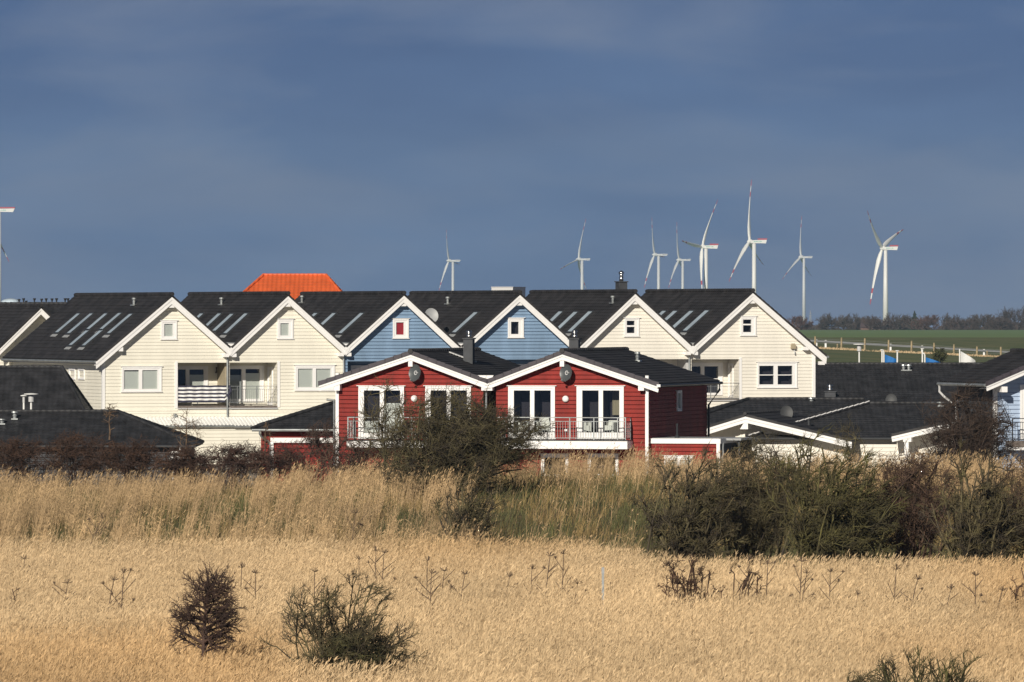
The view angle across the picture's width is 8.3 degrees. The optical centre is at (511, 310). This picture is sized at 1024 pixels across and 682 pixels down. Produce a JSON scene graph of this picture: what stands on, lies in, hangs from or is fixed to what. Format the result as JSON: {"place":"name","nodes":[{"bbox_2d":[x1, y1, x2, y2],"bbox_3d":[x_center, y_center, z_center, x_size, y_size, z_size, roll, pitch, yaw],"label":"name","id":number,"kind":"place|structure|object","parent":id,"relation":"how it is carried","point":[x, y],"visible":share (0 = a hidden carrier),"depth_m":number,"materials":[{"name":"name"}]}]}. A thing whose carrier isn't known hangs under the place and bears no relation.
{"place":"outdoors","nodes":[
{"label":"outdoors","id":0,"kind":"place"},
{"bbox_2d":[0,304,50,364],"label":"row house","id":1,"kind":"structure","parent":0,"point":[19,323],"depth_m":417.66,"materials":[{"name":"white paint"}]},
{"bbox_2d":[0,298,69,314],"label":"terrace house","id":2,"kind":"structure","parent":0,"point":[51,307],"depth_m":445.91,"materials":[{"name":"tile"}]},
{"bbox_2d":[243,273,341,298],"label":"orange roofed house","id":3,"kind":"structure","parent":0,"point":[295,284],"depth_m":471.84,"materials":[{"name":"tile"}]},
{"bbox_2d":[0,531,1023,681],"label":"reed field","id":4,"kind":"structure","parent":0,"point":[489,631],"depth_m":174.86,"materials":[{"name":"plant"}]},
{"bbox_2d":[0,0,1023,329],"label":"sky","id":5,"kind":"structure","parent":0,"point":[180,147],"materials":[{"name":"blue"}]},
{"bbox_2d":[13,330,1023,681],"bbox_3d":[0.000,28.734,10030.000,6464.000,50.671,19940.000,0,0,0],"label":"ground","id":6,"kind":"structure","parent":0,"point":[1005,340],"depth_m":761.89,"materials":[{"name":"plant"}]},
{"bbox_2d":[0,207,14,301],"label":"wind turbine","id":7,"kind":"object","parent":6,"relation":"on","point":[7,210],"visible":0.97,"depth_m":6198.79,"materials":[{"name":"white"}]},
{"bbox_2d":[0,431,53,488],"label":"shrub","id":8,"kind":"object","parent":6,"relation":"on","point":[19,455],"visible":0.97,"depth_m":287.65,"materials":[{"name":"brown plant"}]},
{"bbox_2d":[0,365,92,408],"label":"bungalow","id":9,"kind":"object","parent":6,"relation":"on","point":[54,386],"visible":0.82,"depth_m":381.11,"materials":[{"name":"tile"}]},
{"bbox_2d":[32,429,121,488],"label":"shrub","id":10,"kind":"object","parent":6,"relation":"on","point":[69,453],"visible":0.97,"depth_m":286.71,"materials":[{"name":"brown plant"}]},
{"bbox_2d":[0,409,204,488],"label":"bungalow","id":11,"kind":"object","parent":6,"relation":"on","point":[46,425],"visible":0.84,"depth_m":340.90,"materials":[{"name":"stone"}]},
{"bbox_2d":[104,403,117,439],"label":"sapling","id":12,"kind":"object","parent":6,"relation":"on","point":[109,413],"visible":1,"depth_m":302.98,"materials":[{"name":"brown plant"}]},
{"bbox_2d":[1,292,234,464],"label":"row house","id":13,"kind":"structure","parent":6,"relation":"on","point":[144,355],"depth_m":394.37,"materials":[{"name":"white paint"}]},
{"bbox_2d":[120,366,162,391],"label":"window","id":14,"kind":"structure","parent":13,"relation":"in","point":[134,378],"depth_m":393.49,"materials":[{"name":"white paint"}]},
{"bbox_2d":[160,320,178,339],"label":"window","id":15,"kind":"structure","parent":13,"relation":"in","point":[168,327],"depth_m":394.07,"materials":[{"name":"white paint"}]},
{"bbox_2d":[178,366,207,385],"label":"balcony door","id":16,"kind":"structure","parent":13,"relation":"in","point":[187,375],"depth_m":396.48,"materials":[{"name":"white paint"}]},
{"bbox_2d":[178,385,231,401],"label":"striped cloth","id":17,"kind":"object","parent":13,"relation":"attached to","point":[202,393],"visible":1,"depth_m":394.67,"materials":[{"name":"white fabric"}]},
{"bbox_2d":[84,434,163,488],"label":"shrub","id":18,"kind":"object","parent":6,"relation":"on","point":[132,455],"visible":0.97,"depth_m":285.71,"materials":[{"name":"brown plant"}]},
{"bbox_2d":[0,463,296,507],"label":"reed crest","id":19,"kind":"object","parent":6,"relation":"on","point":[144,477],"visible":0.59,"depth_m":276.77,"materials":[{"name":"plant"}]},
{"bbox_2d":[142,443,213,491],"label":"shrub","id":20,"kind":"object","parent":6,"relation":"on","point":[185,459],"visible":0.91,"depth_m":284.67,"materials":[{"name":"brown plant"}]},
{"bbox_2d":[168,405,205,446],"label":"sapling","id":21,"kind":"object","parent":6,"relation":"on","point":[190,426],"visible":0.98,"depth_m":299.99,"materials":[{"name":"brown plant"}]},
{"bbox_2d":[166,559,248,676],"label":"shrub","id":22,"kind":"object","parent":6,"relation":"on","point":[220,614],"visible":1,"depth_m":153.84,"materials":[{"name":"brown plant"}]},
{"bbox_2d":[196,439,269,493],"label":"shrub","id":23,"kind":"object","parent":6,"relation":"on","point":[232,460],"visible":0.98,"depth_m":283.80,"materials":[{"name":"brown plant"}]},
{"bbox_2d":[181,291,349,456],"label":"row house","id":24,"kind":"structure","parent":6,"relation":"on","point":[289,352],"depth_m":396.74,"materials":[{"name":"white paint"}]},
{"bbox_2d":[229,366,263,401],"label":"balcony door","id":25,"kind":"structure","parent":24,"relation":"in","point":[247,377],"depth_m":397.55,"materials":[{"name":"white paint"}]},
{"bbox_2d":[267,367,273,404],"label":"side door","id":26,"kind":"structure","parent":24,"relation":"in","point":[268,368],"depth_m":397.26,"materials":[{"name":"white paint"}]},
{"bbox_2d":[277,319,292,338],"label":"window","id":27,"kind":"structure","parent":24,"relation":"in","point":[284,326],"depth_m":396.38,"materials":[{"name":"white paint"}]},
{"bbox_2d":[294,365,334,390],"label":"window","id":28,"kind":"structure","parent":24,"relation":"in","point":[307,377],"depth_m":396.87,"materials":[{"name":"white paint"}]},
{"bbox_2d":[244,439,319,488],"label":"shrub","id":29,"kind":"object","parent":6,"relation":"on","point":[285,457],"visible":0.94,"depth_m":282.73,"materials":[{"name":"brown plant"}]},
{"bbox_2d":[250,399,335,486],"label":"annex","id":30,"kind":"object","parent":6,"relation":"on","point":[287,428],"visible":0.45,"depth_m":322.39,"materials":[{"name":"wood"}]},
{"bbox_2d":[288,417,355,485],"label":"shrub","id":31,"kind":"object","parent":6,"relation":"on","point":[316,441],"visible":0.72,"depth_m":282.84,"materials":[{"name":"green plant"}]},
{"bbox_2d":[255,569,428,681],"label":"shrub","id":32,"kind":"object","parent":6,"relation":"on","point":[322,639],"visible":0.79,"depth_m":149.66,"materials":[{"name":"green plant"}]},
{"bbox_2d":[304,423,381,485],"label":"shrub","id":33,"kind":"object","parent":6,"relation":"on","point":[351,459],"visible":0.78,"depth_m":275.87,"materials":[{"name":"brown plant"}]},
{"bbox_2d":[315,627,403,680],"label":"shrub","id":34,"kind":"object","parent":6,"relation":"on","point":[343,643],"visible":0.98,"depth_m":149.40,"materials":[{"name":"green plant"}]},
{"bbox_2d":[295,291,462,371],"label":"row house","id":35,"kind":"structure","parent":6,"relation":"on","point":[370,327],"depth_m":399.07,"materials":[{"name":"blue paint"}]},
{"bbox_2d":[391,318,409,338],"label":"window","id":36,"kind":"structure","parent":35,"relation":"in","point":[400,328],"depth_m":398.71,"materials":[{"name":"white paint"}]},
{"bbox_2d":[351,375,414,495],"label":"shrub","id":37,"kind":"object","parent":6,"relation":"on","point":[379,418],"visible":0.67,"depth_m":271.98,"materials":[{"name":"green plant"}]},
{"bbox_2d":[318,330,520,482],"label":"red house","id":38,"kind":"structure","parent":6,"relation":"on","point":[468,364],"depth_m":319.19,"materials":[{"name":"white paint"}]},
{"bbox_2d":[356,385,405,438],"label":"balcony door","id":39,"kind":"structure","parent":38,"relation":"in","point":[374,389],"depth_m":319.36,"materials":[{"name":"white paint"}]},
{"bbox_2d":[409,364,420,381],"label":"satellite dish","id":40,"kind":"object","parent":38,"relation":"attached to","point":[414,372],"visible":1,"depth_m":318.42,"materials":[{"name":"grey"}]},
{"bbox_2d":[423,385,472,424],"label":"balcony door","id":41,"kind":"structure","parent":38,"relation":"in","point":[442,387],"depth_m":318.58,"materials":[{"name":"white paint"}]},
{"bbox_2d":[353,374,520,502],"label":"shrub","id":42,"kind":"object","parent":6,"relation":"on","point":[454,434],"visible":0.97,"depth_m":261.27,"materials":[{"name":"green plant"}]},
{"bbox_2d":[439,230,460,290],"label":"wind turbine","id":43,"kind":"object","parent":6,"relation":"on","point":[448,260],"visible":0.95,"depth_m":8798.00,"materials":[{"name":"grey"}]},
{"bbox_2d":[428,477,510,548],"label":"shrub","id":44,"kind":"object","parent":6,"relation":"on","point":[471,511],"visible":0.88,"depth_m":239.86,"materials":[{"name":"green plant"}]},
{"bbox_2d":[287,441,664,501],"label":"reed crest","id":45,"kind":"object","parent":6,"relation":"on","point":[635,467],"visible":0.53,"depth_m":272.75,"materials":[{"name":"plant"}]},
{"bbox_2d":[423,396,562,494],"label":"shrub","id":46,"kind":"object","parent":6,"relation":"on","point":[526,433],"visible":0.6,"depth_m":263.73,"materials":[{"name":"green plant"}]},
{"bbox_2d":[408,290,582,364],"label":"row house","id":47,"kind":"structure","parent":6,"relation":"on","point":[516,327],"depth_m":401.54,"materials":[{"name":"blue paint"}]},
{"bbox_2d":[507,318,523,337],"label":"window","id":48,"kind":"structure","parent":47,"relation":"in","point":[515,325],"depth_m":401.15,"materials":[{"name":"white paint"}]},
{"bbox_2d":[0,450,1023,575],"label":"reed bank","id":49,"kind":"structure","parent":6,"relation":"on","point":[6,519],"depth_m":250.82,"materials":[{"name":"plant"}]},
{"bbox_2d":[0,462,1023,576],"bbox_3d":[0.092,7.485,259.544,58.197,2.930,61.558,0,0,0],"label":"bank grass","id":50,"kind":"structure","parent":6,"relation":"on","point":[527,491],"depth_m":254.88,"materials":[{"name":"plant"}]},
{"bbox_2d":[561,220,589,289],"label":"wind turbine","id":51,"kind":"object","parent":6,"relation":"on","point":[580,265],"visible":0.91,"depth_m":8198.60,"materials":[{"name":"grey"}]},
{"bbox_2d":[486,330,722,477],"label":"red house","id":52,"kind":"structure","parent":6,"relation":"on","point":[639,397],"depth_m":317.26,"materials":[{"name":"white wood"}]},
{"bbox_2d":[506,385,556,438],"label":"balcony door","id":53,"kind":"structure","parent":52,"relation":"in","point":[532,400],"depth_m":317.80,"materials":[{"name":"white paint"}]},
{"bbox_2d":[540,453,568,472],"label":"window","id":54,"kind":"structure","parent":52,"relation":"in","point":[546,455],"depth_m":317.34,"materials":[{"name":"glass"}]},
{"bbox_2d":[560,364,571,381],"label":"satellite dish","id":55,"kind":"object","parent":52,"relation":"attached to","point":[565,372],"visible":1,"depth_m":316.72,"materials":[{"name":"grey"}]},
{"bbox_2d":[575,385,625,438],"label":"balcony door","id":56,"kind":"structure","parent":52,"relation":"in","point":[592,400],"depth_m":316.87,"materials":[{"name":"white paint"}]},
{"bbox_2d":[586,453,618,473],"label":"window","id":57,"kind":"structure","parent":52,"relation":"in","point":[597,455],"depth_m":316.80,"materials":[{"name":"glass"}]},
{"bbox_2d":[605,420,618,431],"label":"armchair","id":58,"kind":"object","parent":52,"relation":"on","point":[608,426],"visible":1,"depth_m":316.90,"materials":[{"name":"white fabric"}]},
{"bbox_2d":[675,390,681,410],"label":"window","id":59,"kind":"structure","parent":52,"relation":"in","point":[678,403],"depth_m":322.26,"materials":[{"name":"grey glass"}]},
{"bbox_2d":[526,271,697,369],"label":"row house","id":60,"kind":"structure","parent":6,"relation":"on","point":[620,315],"depth_m":404.12,"materials":[{"name":"tile"}]},
{"bbox_2d":[623,318,639,336],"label":"window","id":61,"kind":"structure","parent":60,"relation":"in","point":[631,325],"depth_m":403.51,"materials":[{"name":"white paint"}]},
{"bbox_2d":[644,230,667,288],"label":"wind turbine","id":62,"kind":"object","parent":6,"relation":"on","point":[654,254],"visible":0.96,"depth_m":8198.05,"materials":[{"name":"grey"}]},
{"bbox_2d":[669,238,690,288],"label":"wind turbine","id":63,"kind":"object","parent":6,"relation":"on","point":[679,259],"visible":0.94,"depth_m":8798.13,"materials":[{"name":"grey"}]},
{"bbox_2d":[627,439,751,578],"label":"shrub","id":64,"kind":"object","parent":6,"relation":"on","point":[692,536],"visible":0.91,"depth_m":223.62,"materials":[{"name":"green plant"}]},
{"bbox_2d":[655,553,726,627],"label":"shrub","id":65,"kind":"object","parent":6,"relation":"on","point":[678,581],"visible":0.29,"depth_m":184.90,"materials":[{"name":"brown plant"}]},
{"bbox_2d":[649,424,737,472],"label":"garage","id":66,"kind":"structure","parent":6,"relation":"on","point":[683,445],"depth_m":316.21,"materials":[{"name":"red paint"}]},
{"bbox_2d":[682,200,717,288],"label":"wind turbine","id":67,"kind":"object","parent":6,"relation":"on","point":[706,247],"visible":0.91,"depth_m":6198.31,"materials":[{"name":"white"}]},
{"bbox_2d":[641,288,828,407],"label":"row house","id":68,"kind":"structure","parent":6,"relation":"on","point":[749,342],"depth_m":406.60,"materials":[{"name":"white paint"}]},
{"bbox_2d":[691,363,722,394],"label":"balcony door","id":69,"kind":"structure","parent":68,"relation":"in","point":[713,370],"depth_m":407.27,"materials":[{"name":"white paint"}]},
{"bbox_2d":[728,363,733,397],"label":"side door","id":70,"kind":"structure","parent":68,"relation":"in","point":[729,364],"depth_m":407.17,"materials":[{"name":"white paint"}]},
{"bbox_2d":[740,316,755,334],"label":"window","id":71,"kind":"structure","parent":68,"relation":"in","point":[748,323],"depth_m":405.98,"materials":[{"name":"white paint"}]},
{"bbox_2d":[757,362,796,387],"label":"window","id":72,"kind":"structure","parent":68,"relation":"in","point":[769,374],"depth_m":406.87,"materials":[{"name":"white paint"}]},
{"bbox_2d":[726,437,754,465],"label":"carport","id":73,"kind":"object","parent":6,"relation":"on","point":[740,439],"visible":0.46,"depth_m":319.46,"materials":[{"name":"grey paint"}]},
{"bbox_2d":[715,566,766,611],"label":"shrub","id":74,"kind":"object","parent":6,"relation":"on","point":[744,583],"visible":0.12,"depth_m":185.01,"materials":[{"name":"brown plant"}]},
{"bbox_2d":[729,180,766,292],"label":"wind turbine","id":75,"kind":"object","parent":6,"relation":"on","point":[751,243],"visible":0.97,"depth_m":6398.31,"materials":[{"name":"white"}]},
{"bbox_2d":[694,428,816,581],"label":"shrub","id":76,"kind":"object","parent":6,"relation":"on","point":[755,526],"visible":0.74,"depth_m":226.62,"materials":[{"name":"green plant"}]},
{"bbox_2d":[707,410,857,470],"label":"bungalow","id":77,"kind":"object","parent":6,"relation":"on","point":[768,421],"visible":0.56,"depth_m":344.14,"materials":[{"name":"white paint"}]},
{"bbox_2d":[707,397,867,424],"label":"bungalow","id":78,"kind":"object","parent":6,"relation":"on","point":[798,405],"visible":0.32,"depth_m":365.64,"materials":[{"name":"tile"}]},
{"bbox_2d":[783,217,811,321],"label":"wind turbine","id":79,"kind":"object","parent":6,"relation":"on","point":[801,257],"visible":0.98,"depth_m":7798.63,"materials":[{"name":"grey"}]},
{"bbox_2d":[786,315,813,329],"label":"bare tree","id":80,"kind":"object","parent":6,"relation":"on","point":[797,321],"visible":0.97,"depth_m":3079.80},
{"bbox_2d":[814,312,842,329],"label":"bare tree","id":81,"kind":"object","parent":6,"relation":"on","point":[827,322],"visible":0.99,"depth_m":3114.40,"materials":[{"name":"plant"}]},
{"bbox_2d":[752,423,917,585],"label":"shrub","id":82,"kind":"object","parent":6,"relation":"on","point":[832,531],"visible":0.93,"depth_m":221.66,"materials":[{"name":"green plant"}]},
{"bbox_2d":[654,448,1023,490],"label":"reed crest","id":83,"kind":"object","parent":6,"relation":"on","point":[689,457],"visible":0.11,"depth_m":278.72,"materials":[{"name":"plant"}]},
{"bbox_2d":[833,313,856,329],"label":"bare tree","id":84,"kind":"object","parent":6,"relation":"on","point":[846,322],"visible":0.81,"depth_m":3151.47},
{"bbox_2d":[833,413,866,463],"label":"shrub","id":85,"kind":"object","parent":6,"relation":"on","point":[848,439],"visible":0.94,"depth_m":299.94,"materials":[{"name":"brown plant"}]},
{"bbox_2d":[746,401,954,471],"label":"bungalow","id":86,"kind":"object","parent":6,"relation":"on","point":[879,423],"visible":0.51,"depth_m":346.89,"materials":[{"name":"stone"}]},
{"bbox_2d":[846,667,893,681],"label":"shrub","id":87,"kind":"object","parent":6,"relation":"on","point":[871,677],"visible":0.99,"depth_m":128.98,"materials":[{"name":"green plant"}]},
{"bbox_2d":[860,314,884,329],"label":"bare tree","id":88,"kind":"object","parent":6,"relation":"on","point":[874,323],"visible":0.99,"depth_m":3106.58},
{"bbox_2d":[867,211,903,319],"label":"wind turbine","id":89,"kind":"object","parent":6,"relation":"on","point":[883,247],"visible":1,"depth_m":5598.22,"materials":[{"name":"white"}]},
{"bbox_2d":[878,317,897,329],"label":"bare tree","id":90,"kind":"object","parent":6,"relation":"on","point":[888,325],"visible":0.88,"depth_m":3143.74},
{"bbox_2d":[885,312,911,329],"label":"bare tree","id":91,"kind":"object","parent":6,"relation":"on","point":[897,321],"visible":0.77,"depth_m":3180.45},
{"bbox_2d":[811,336,1003,354],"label":"wire fence","id":92,"kind":"object","parent":6,"relation":"on","point":[934,345],"visible":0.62,"depth_m":771.93,"materials":[{"name":"brown wood"}]},
{"bbox_2d":[817,346,998,356],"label":"fence","id":93,"kind":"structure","parent":6,"relation":"on","point":[840,348],"depth_m":763.97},
{"bbox_2d":[793,318,1023,329],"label":"hedgerow","id":94,"kind":"object","parent":6,"relation":"on","point":[819,328],"visible":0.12,"depth_m":3195.76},
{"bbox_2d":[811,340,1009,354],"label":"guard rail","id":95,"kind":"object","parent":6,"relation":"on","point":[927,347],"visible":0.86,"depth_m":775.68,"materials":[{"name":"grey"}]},
{"bbox_2d":[858,439,965,588],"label":"shrub","id":96,"kind":"object","parent":6,"relation":"on","point":[914,526],"visible":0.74,"depth_m":224.63,"materials":[{"name":"green plant"}]},
{"bbox_2d":[892,421,952,468],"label":"bungalow","id":97,"kind":"object","parent":6,"relation":"on","point":[910,435],"visible":0.11,"depth_m":337.41,"materials":[{"name":"white paint"}]},
{"bbox_2d":[908,314,941,329],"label":"bare tree","id":98,"kind":"object","parent":6,"relation":"on","point":[931,320],"visible":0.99,"depth_m":3098.05,"materials":[{"name":"plant"}]},
{"bbox_2d":[874,645,988,681],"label":"shrub","id":99,"kind":"object","parent":6,"relation":"on","point":[948,677],"visible":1,"depth_m":128.00,"materials":[{"name":"green plant"}]},
{"bbox_2d":[930,348,947,361],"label":"shrub","id":100,"kind":"object","parent":6,"relation":"on","point":[938,355],"visible":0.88,"depth_m":699.79,"materials":[{"name":"green plant"}]},
{"bbox_2d":[942,317,977,329],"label":"bare tree","id":101,"kind":"object","parent":6,"relation":"on","point":[952,324],"visible":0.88,"depth_m":3088.45,"materials":[{"name":"plant"}]},
{"bbox_2d":[907,380,1021,472],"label":"shrub","id":102,"kind":"object","parent":6,"relation":"on","point":[977,431],"visible":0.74,"depth_m":299.58,"materials":[{"name":"brown plant"}]},
{"bbox_2d":[916,438,1023,579],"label":"shrub","id":103,"kind":"object","parent":6,"relation":"on","point":[985,533],"visible":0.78,"depth_m":220.71,"materials":[{"name":"green plant"}]},
{"bbox_2d":[972,313,997,329],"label":"bare tree","id":104,"kind":"object","parent":6,"relation":"on","point":[985,319],"visible":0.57,"depth_m":3160.87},
{"bbox_2d":[986,316,1017,329],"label":"bare tree","id":105,"kind":"object","parent":6,"relation":"on","point":[1000,323],"visible":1,"depth_m":3080.60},
{"bbox_2d":[991,446,1023,570],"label":"shrub","id":106,"kind":"object","parent":6,"relation":"on","point":[1018,492],"visible":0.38,"depth_m":223.94,"materials":[{"name":"green plant"}]},
{"bbox_2d":[996,306,1023,329],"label":"bare tree","id":107,"kind":"object","parent":6,"relation":"on","point":[1008,315],"visible":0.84,"depth_m":3117.60,"materials":[{"name":"plant"}]},
{"bbox_2d":[1008,568,1023,615],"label":"shrub","id":108,"kind":"object","parent":6,"relation":"on","point":[1017,590],"visible":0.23,"depth_m":183.18,"materials":[{"name":"brown plant"}]},
{"bbox_2d":[815,362,983,400],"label":"terrace house","id":109,"kind":"structure","parent":0,"point":[900,381],"depth_m":433.00,"materials":[{"name":"tile"}]},
{"bbox_2d":[937,348,1023,470],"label":"blue house","id":110,"kind":"structure","parent":0,"point":[1002,376],"depth_m":315.51,"materials":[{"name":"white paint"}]},
{"bbox_2d":[1020,385,1023,438],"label":"balcony door","id":111,"kind":"structure","parent":110,"relation":"in","point":[1021,386],"depth_m":315.48,"materials":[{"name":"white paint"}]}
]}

